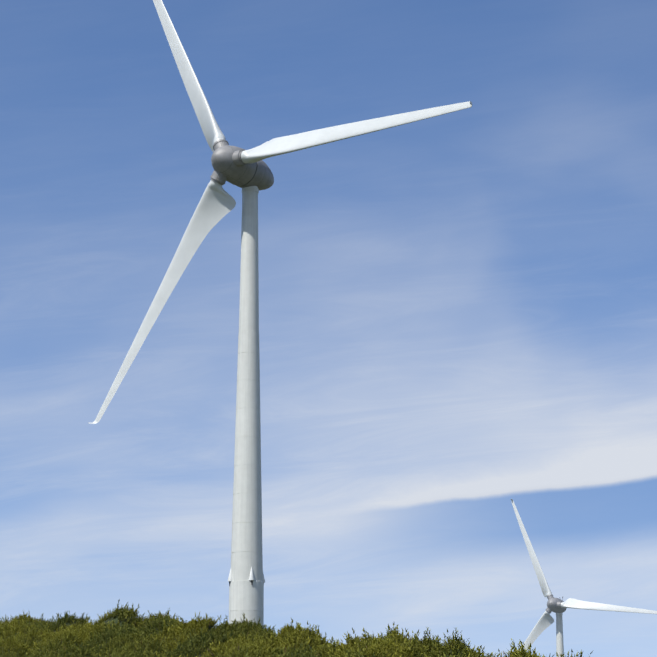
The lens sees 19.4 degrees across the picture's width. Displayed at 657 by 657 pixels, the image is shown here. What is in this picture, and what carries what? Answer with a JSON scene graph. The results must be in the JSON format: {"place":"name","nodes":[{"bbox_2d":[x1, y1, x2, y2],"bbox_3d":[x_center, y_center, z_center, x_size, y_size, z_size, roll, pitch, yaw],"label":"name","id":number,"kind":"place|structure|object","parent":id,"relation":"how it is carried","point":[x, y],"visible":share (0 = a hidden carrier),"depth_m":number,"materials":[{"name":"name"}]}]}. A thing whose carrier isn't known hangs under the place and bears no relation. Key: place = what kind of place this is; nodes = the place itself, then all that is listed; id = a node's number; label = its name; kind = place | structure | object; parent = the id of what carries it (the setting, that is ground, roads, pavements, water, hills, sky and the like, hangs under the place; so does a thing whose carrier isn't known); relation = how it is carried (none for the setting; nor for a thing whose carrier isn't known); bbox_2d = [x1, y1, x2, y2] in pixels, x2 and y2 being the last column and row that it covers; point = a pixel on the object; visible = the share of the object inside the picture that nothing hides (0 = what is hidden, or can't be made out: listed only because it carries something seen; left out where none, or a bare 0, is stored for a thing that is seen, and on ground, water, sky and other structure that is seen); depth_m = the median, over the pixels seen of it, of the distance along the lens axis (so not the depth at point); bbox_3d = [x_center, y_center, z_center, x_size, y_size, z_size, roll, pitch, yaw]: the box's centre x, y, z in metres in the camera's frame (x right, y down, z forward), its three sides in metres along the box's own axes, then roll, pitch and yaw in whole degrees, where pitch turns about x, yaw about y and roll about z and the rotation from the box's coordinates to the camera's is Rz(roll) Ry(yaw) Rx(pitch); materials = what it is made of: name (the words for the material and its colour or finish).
{"place":"outdoors","nodes":[
{"label":"outdoors","id":0,"kind":"place"},
{"bbox_2d":[229,186,263,625],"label":"turbine tower","id":1,"kind":"structure","parent":0,"point":[246,597],"depth_m":235.74,"materials":[{"name":"white metal"}]},
{"bbox_2d":[228,567,264,582],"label":"turbine tower cones","id":2,"kind":"object","parent":1,"relation":"attached to","point":[251,576],"visible":0.44,"depth_m":232.39,"materials":[{"name":"white metal"}]},
{"bbox_2d":[238,160,273,190],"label":"nacelle","id":3,"kind":"object","parent":1,"relation":"on","point":[262,178],"visible":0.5,"depth_m":243.67,"materials":[{"name":"metal"}]},
{"bbox_2d":[210,139,256,185],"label":"rotor hub","id":4,"kind":"object","parent":3,"relation":"attached to","point":[229,165],"visible":0.85,"depth_m":240.53,"materials":[{"name":"grey metal"}]},
{"bbox_2d":[89,0,471,423],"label":"turbine blades","id":5,"kind":"object","parent":4,"relation":"attached to","point":[216,204],"visible":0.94,"depth_m":241.65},
{"bbox_2d":[0,0,656,656],"label":"sky","id":6,"kind":"structure","parent":0,"point":[458,309],"materials":[{"name":"blue"}]},
{"bbox_2d":[546,594,562,612],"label":"rotor hub","id":7,"kind":"object","parent":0,"point":[553,604],"visible":0.94,"depth_m":602.40,"materials":[{"name":"grey metal"}]},
{"bbox_2d":[511,499,656,649],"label":"turbine blades","id":8,"kind":"object","parent":7,"relation":"attached to","point":[545,621],"visible":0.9,"depth_m":603.53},
{"bbox_2d":[556,613,563,656],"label":"turbine tower","id":9,"kind":"structure","parent":0,"point":[559,638],"depth_m":604.20,"materials":[{"name":"white metal"}]},
{"bbox_3d":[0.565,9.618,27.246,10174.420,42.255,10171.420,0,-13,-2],"label":"ground","id":10,"kind":"structure","parent":0,"visible":0},
{"bbox_2d":[1,615,463,656],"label":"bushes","id":11,"kind":"object","parent":10,"relation":"on","point":[115,619],"visible":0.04,"depth_m":47.44,"materials":[{"name":"green plant"}]},
{"bbox_2d":[0,600,593,656],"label":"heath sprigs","id":12,"kind":"object","parent":11,"relation":"on","point":[259,640],"visible":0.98,"depth_m":43.52,"materials":[{"name":"green plant"}]}
]}

